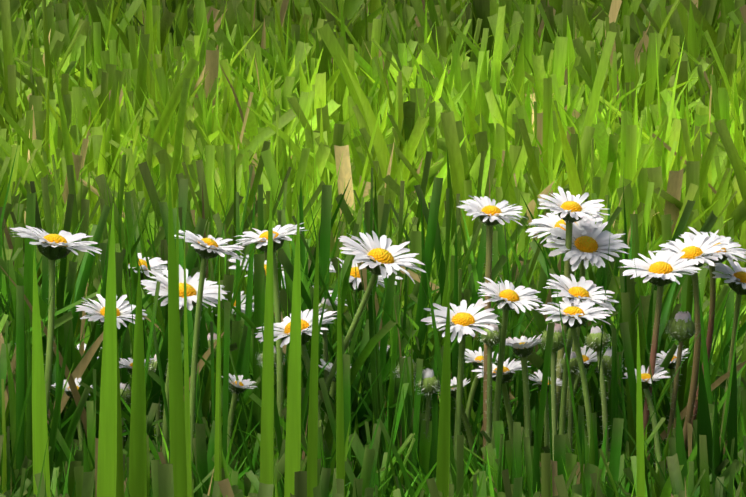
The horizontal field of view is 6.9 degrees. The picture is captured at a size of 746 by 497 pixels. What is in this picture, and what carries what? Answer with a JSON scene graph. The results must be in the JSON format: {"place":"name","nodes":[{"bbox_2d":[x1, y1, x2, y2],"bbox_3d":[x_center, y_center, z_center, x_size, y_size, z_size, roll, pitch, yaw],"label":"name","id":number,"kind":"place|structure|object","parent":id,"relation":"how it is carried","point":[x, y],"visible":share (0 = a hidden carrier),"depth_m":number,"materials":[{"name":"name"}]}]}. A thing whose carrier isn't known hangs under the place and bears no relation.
{"place":"outdoors","nodes":[
{"label":"outdoors","id":0,"kind":"place"},
{"bbox_2d":[0,0,745,301],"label":"lawn grass","id":1,"kind":"structure","parent":0,"point":[620,114],"depth_m":2.58,"materials":[{"name":"green plant"}]},
{"bbox_2d":[0,165,745,496],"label":"lawn grass","id":2,"kind":"structure","parent":0,"point":[368,371],"depth_m":1.53,"materials":[{"name":"green plant"}]},
{"bbox_2d":[0,53,745,435],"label":"lawn grass","id":3,"kind":"structure","parent":0,"point":[200,199],"depth_m":1.81,"materials":[{"name":"green plant"}]},
{"bbox_2d":[0,378,745,496],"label":"lawn grass","id":4,"kind":"structure","parent":0,"point":[552,484],"depth_m":1.39,"materials":[{"name":"green plant"}]},
{"bbox_2d":[0,0,745,74],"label":"lawn grass","id":5,"kind":"structure","parent":0,"point":[181,14],"depth_m":3.38,"materials":[{"name":"green plant"}]},
{"bbox_2d":[393,356,415,375],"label":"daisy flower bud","id":6,"kind":"object","parent":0,"point":[414,369],"visible":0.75,"depth_m":1.50,"materials":[{"name":"green plant"}]},
{"label":"lawn","id":7,"kind":"structure","parent":0,"visible":0},
{"bbox_2d":[10,226,101,417],"bbox_3d":[-0.076,0.040,1.485,0.022,0.091,0.022,0,5,-1],"label":"daisy flower","id":8,"kind":"object","parent":7,"relation":"on","point":[52,248],"visible":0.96,"depth_m":1.48,"materials":[{"name":"white plant"}]},
{"bbox_2d":[51,378,92,449],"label":"daisy flower","id":9,"kind":"object","parent":7,"relation":"on","point":[67,390],"visible":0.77,"depth_m":1.52,"materials":[{"name":"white plant"}]},
{"bbox_2d":[76,294,146,328],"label":"daisy flower","id":10,"kind":"object","parent":7,"relation":"on","point":[123,309],"visible":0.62,"depth_m":1.50,"materials":[{"name":"white plant"}]},
{"bbox_2d":[120,383,130,448],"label":"daisy bud","id":11,"kind":"object","parent":7,"relation":"on","point":[126,396],"visible":0.29,"depth_m":1.53,"materials":[{"name":"green plant"}]},
{"bbox_2d":[100,253,166,376],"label":"daisy flower","id":12,"kind":"object","parent":7,"relation":"on","point":[155,262],"visible":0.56,"depth_m":1.59,"materials":[{"name":"white plant"}]},
{"bbox_2d":[119,358,155,377],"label":"daisy flower","id":13,"kind":"object","parent":7,"relation":"on","point":[128,364],"visible":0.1,"depth_m":1.51,"materials":[{"name":"white plant"}]},
{"bbox_2d":[148,354,167,447],"bbox_3d":[-0.053,0.054,1.524,0.008,0.057,0.009,0,5,-1],"label":"daisy bud","id":14,"kind":"object","parent":7,"relation":"on","point":[153,366],"visible":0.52,"depth_m":1.52,"materials":[{"name":"green plant"}]},
{"bbox_2d":[141,264,228,463],"bbox_3d":[-0.045,0.045,1.485,0.021,0.081,0.020,2,5,21],"label":"daisy flower","id":15,"kind":"object","parent":7,"relation":"on","point":[210,291],"visible":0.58,"depth_m":1.48,"materials":[{"name":"white plant"}]},
{"bbox_2d":[174,230,243,496],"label":"daisy flower","id":16,"kind":"object","parent":7,"relation":"on","point":[207,248],"visible":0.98,"depth_m":1.47,"materials":[{"name":"white plant"}]},
{"bbox_2d":[207,333,216,426],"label":"daisy bud","id":17,"kind":"object","parent":7,"relation":"on","point":[214,338],"visible":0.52,"depth_m":1.54,"materials":[{"name":"green plant"}]},
{"bbox_2d":[211,291,253,339],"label":"daisy flower","id":18,"kind":"object","parent":7,"relation":"on","point":[242,305],"visible":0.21,"depth_m":1.58,"materials":[{"name":"white plant"}]},
{"bbox_2d":[221,373,256,455],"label":"daisy flower","id":19,"kind":"object","parent":7,"relation":"on","point":[240,385],"visible":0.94,"depth_m":1.50,"materials":[{"name":"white plant"}]},
{"bbox_2d":[229,252,284,284],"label":"daisy flower","id":20,"kind":"object","parent":7,"relation":"on","point":[245,262],"visible":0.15,"depth_m":1.58,"materials":[{"name":"white plant"}]},
{"bbox_2d":[234,223,306,464],"bbox_3d":[-0.025,0.039,1.506,0.019,0.090,0.019,0,5,-1],"label":"daisy flower","id":21,"kind":"object","parent":7,"relation":"on","point":[260,241],"visible":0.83,"depth_m":1.50,"materials":[{"name":"white plant"}]},
{"bbox_2d":[255,346,286,366],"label":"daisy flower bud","id":22,"kind":"object","parent":7,"relation":"on","point":[275,362],"visible":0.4,"depth_m":1.51,"materials":[{"name":"green plant"}]},
{"bbox_2d":[255,304,336,456],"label":"daisy flower","id":23,"kind":"object","parent":7,"relation":"on","point":[283,327],"visible":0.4,"depth_m":1.48,"materials":[{"name":"white plant"}]},
{"bbox_2d":[281,280,347,305],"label":"daisy flower","id":24,"kind":"object","parent":7,"relation":"on","point":[330,291],"visible":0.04,"depth_m":1.60,"materials":[{"name":"white plant"}]},
{"bbox_2d":[319,297,334,410],"bbox_3d":[-0.012,0.047,1.532,0.008,0.069,0.014,0,5,-1],"label":"daisy bud","id":25,"kind":"object","parent":7,"relation":"on","point":[328,306],"visible":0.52,"depth_m":1.53,"materials":[{"name":"green plant"}]},
{"bbox_2d":[318,359,351,433],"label":"daisy flower","id":26,"kind":"object","parent":7,"relation":"on","point":[332,394],"visible":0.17,"depth_m":1.52,"materials":[{"name":"green plant"}]},
{"bbox_2d":[32,171,644,496],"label":"grass blades","id":27,"kind":"object","parent":7,"relation":"on","point":[110,478],"depth_m":1.18,"materials":[{"name":"green plant"}]},
{"bbox_2d":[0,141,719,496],"bbox_3d":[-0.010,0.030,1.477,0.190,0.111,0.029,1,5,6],"label":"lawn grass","id":28,"kind":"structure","parent":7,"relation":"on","point":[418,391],"depth_m":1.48,"materials":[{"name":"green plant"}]},
{"bbox_2d":[329,259,402,351],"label":"daisy flower","id":29,"kind":"object","parent":7,"relation":"on","point":[352,280],"visible":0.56,"depth_m":1.58,"materials":[{"name":"white plant"}]},
{"bbox_2d":[318,231,425,405],"bbox_3d":[-0.012,0.041,1.486,0.050,0.090,0.021,0,5,-1],"label":"daisy flower","id":30,"kind":"object","parent":7,"relation":"on","point":[376,257],"visible":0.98,"depth_m":1.48,"materials":[{"name":"white plant"}]},
{"bbox_2d":[414,368,439,436],"bbox_3d":[0.013,0.057,1.485,0.008,0.057,0.008,0,5,-1],"label":"daisy bud","id":31,"kind":"object","parent":7,"relation":"on","point":[430,386],"visible":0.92,"depth_m":1.48,"materials":[{"name":"green plant"}]},
{"bbox_2d":[421,298,499,460],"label":"daisy flower","id":32,"kind":"object","parent":7,"relation":"on","point":[464,321],"visible":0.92,"depth_m":1.49,"materials":[{"name":"white plant"}]},
{"bbox_2d":[451,377,476,458],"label":"daisy flower","id":33,"kind":"object","parent":7,"relation":"on","point":[464,419],"visible":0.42,"depth_m":1.51,"materials":[{"name":"green plant"}]},
{"bbox_2d":[462,347,497,446],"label":"daisy flower","id":34,"kind":"object","parent":7,"relation":"on","point":[476,357],"visible":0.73,"depth_m":1.53,"materials":[{"name":"white plant"}]},
{"bbox_2d":[480,324,499,477],"bbox_3d":[0.029,0.051,1.504,0.008,0.066,0.011,0,5,-1],"label":"daisy bud","id":35,"kind":"object","parent":7,"relation":"on","point":[490,339],"visible":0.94,"depth_m":1.50,"materials":[{"name":"green plant"}]},
{"bbox_2d":[457,195,526,459],"bbox_3d":[0.028,0.035,1.512,0.018,0.096,0.017,-5,7,-43],"label":"daisy flower","id":36,"kind":"object","parent":7,"relation":"on","point":[487,212],"visible":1,"depth_m":1.51,"materials":[{"name":"white plant"}]},
{"bbox_2d":[472,358,530,448],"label":"daisy flower","id":37,"kind":"object","parent":7,"relation":"on","point":[511,367],"visible":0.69,"depth_m":1.51,"materials":[{"name":"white plant"}]},
{"bbox_2d":[477,277,542,448],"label":"daisy flower","id":38,"kind":"object","parent":7,"relation":"on","point":[507,296],"visible":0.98,"depth_m":1.49,"materials":[{"name":"white plant"}]},
{"bbox_2d":[505,334,541,490],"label":"daisy flower","id":39,"kind":"object","parent":7,"relation":"on","point":[522,347],"visible":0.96,"depth_m":1.50,"materials":[{"name":"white plant"}]},
{"bbox_2d":[529,370,561,452],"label":"daisy flower","id":40,"kind":"object","parent":7,"relation":"on","point":[539,374],"visible":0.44,"depth_m":1.51,"materials":[{"name":"green plant"}]},
{"bbox_2d":[534,323,567,460],"bbox_3d":[0.043,0.051,1.486,0.009,0.068,0.009,0,5,-1],"label":"daisy bud","id":41,"kind":"object","parent":7,"relation":"on","point":[558,343],"visible":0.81,"depth_m":1.48,"materials":[{"name":"green plant"}]},
{"bbox_2d":[525,210,603,430],"bbox_3d":[0.046,0.035,1.533,0.021,0.092,0.019,0,5,-1],"label":"daisy flower","id":42,"kind":"object","parent":7,"relation":"on","point":[549,222],"visible":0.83,"depth_m":1.53,"materials":[{"name":"white plant"}]},
{"bbox_2d":[558,351,583,449],"bbox_3d":[0.048,0.054,1.497,0.008,0.060,0.010,2,5,22],"label":"daisy bud","id":43,"kind":"object","parent":7,"relation":"on","point":[573,366],"visible":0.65,"depth_m":1.49,"materials":[{"name":"green plant"}]},
{"bbox_2d":[538,186,608,447],"bbox_3d":[0.049,0.034,1.517,0.018,0.098,0.019,1,5,16],"label":"daisy flower","id":44,"kind":"object","parent":7,"relation":"on","point":[571,210],"visible":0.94,"depth_m":1.51,"materials":[{"name":"white plant"}]},
{"bbox_2d":[535,297,612,447],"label":"daisy flower","id":45,"kind":"object","parent":7,"relation":"on","point":[573,317],"visible":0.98,"depth_m":1.47,"materials":[{"name":"white plant"}]},
{"bbox_2d":[564,345,596,396],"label":"daisy flower","id":46,"kind":"object","parent":7,"relation":"on","point":[588,359],"visible":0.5,"depth_m":1.53,"materials":[{"name":"white plant"}]},
{"bbox_2d":[543,274,618,434],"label":"daisy flower","id":47,"kind":"object","parent":7,"relation":"on","point":[581,290],"visible":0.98,"depth_m":1.49,"materials":[{"name":"white plant"}]},
{"bbox_2d":[543,218,628,417],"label":"daisy flower","id":48,"kind":"object","parent":7,"relation":"on","point":[593,246],"visible":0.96,"depth_m":1.52,"materials":[{"name":"white plant"}]},
{"bbox_2d":[584,325,609,482],"bbox_3d":[0.055,0.051,1.513,0.008,0.064,0.014,0,5,-1],"label":"daisy bud","id":49,"kind":"object","parent":7,"relation":"on","point":[593,340],"visible":0.77,"depth_m":1.51,"materials":[{"name":"green plant"}]},
{"bbox_2d":[596,346,622,392],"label":"daisy bud","id":50,"kind":"object","parent":7,"relation":"on","point":[607,360],"visible":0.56,"depth_m":1.53,"materials":[{"name":"green plant"}]},
{"bbox_2d":[624,365,669,471],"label":"daisy flower","id":51,"kind":"object","parent":7,"relation":"on","point":[646,382],"visible":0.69,"depth_m":1.48,"materials":[{"name":"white plant"}]},
{"bbox_2d":[619,250,701,434],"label":"daisy flower","id":52,"kind":"object","parent":7,"relation":"on","point":[659,271],"visible":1,"depth_m":1.48,"materials":[{"name":"white plant"}]},
{"bbox_2d":[655,348,689,437],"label":"daisy flower","id":53,"kind":"object","parent":7,"relation":"on","point":[672,364],"visible":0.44,"depth_m":1.54,"materials":[{"name":"white plant"}]},
{"bbox_2d":[665,311,697,473],"bbox_3d":[0.073,0.050,1.494,0.009,0.070,0.017,-2,5,-21],"label":"daisy bud","id":54,"kind":"object","parent":7,"relation":"on","point":[681,328],"visible":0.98,"depth_m":1.49,"materials":[{"name":"green plant"}]},
{"bbox_2d":[652,230,730,449],"bbox_3d":[0.076,0.040,1.507,0.020,0.088,0.021,-2,5,-24],"label":"daisy flower","id":55,"kind":"object","parent":7,"relation":"on","point":[701,249],"visible":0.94,"depth_m":1.51,"materials":[{"name":"white plant"}]},
{"bbox_2d":[676,351,737,496],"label":"grass","id":56,"kind":"structure","parent":7,"relation":"on","point":[705,428],"depth_m":1.42,"materials":[{"name":"green plant"}]},
{"bbox_2d":[679,227,745,450],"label":"daisy flower","id":57,"kind":"object","parent":7,"relation":"on","point":[730,251],"visible":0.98,"depth_m":1.52,"materials":[{"name":"white plant"}]},
{"bbox_2d":[704,258,745,438],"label":"daisy flower","id":58,"kind":"object","parent":7,"relation":"on","point":[736,280],"visible":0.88,"depth_m":1.52,"materials":[{"name":"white plant"}]}
]}

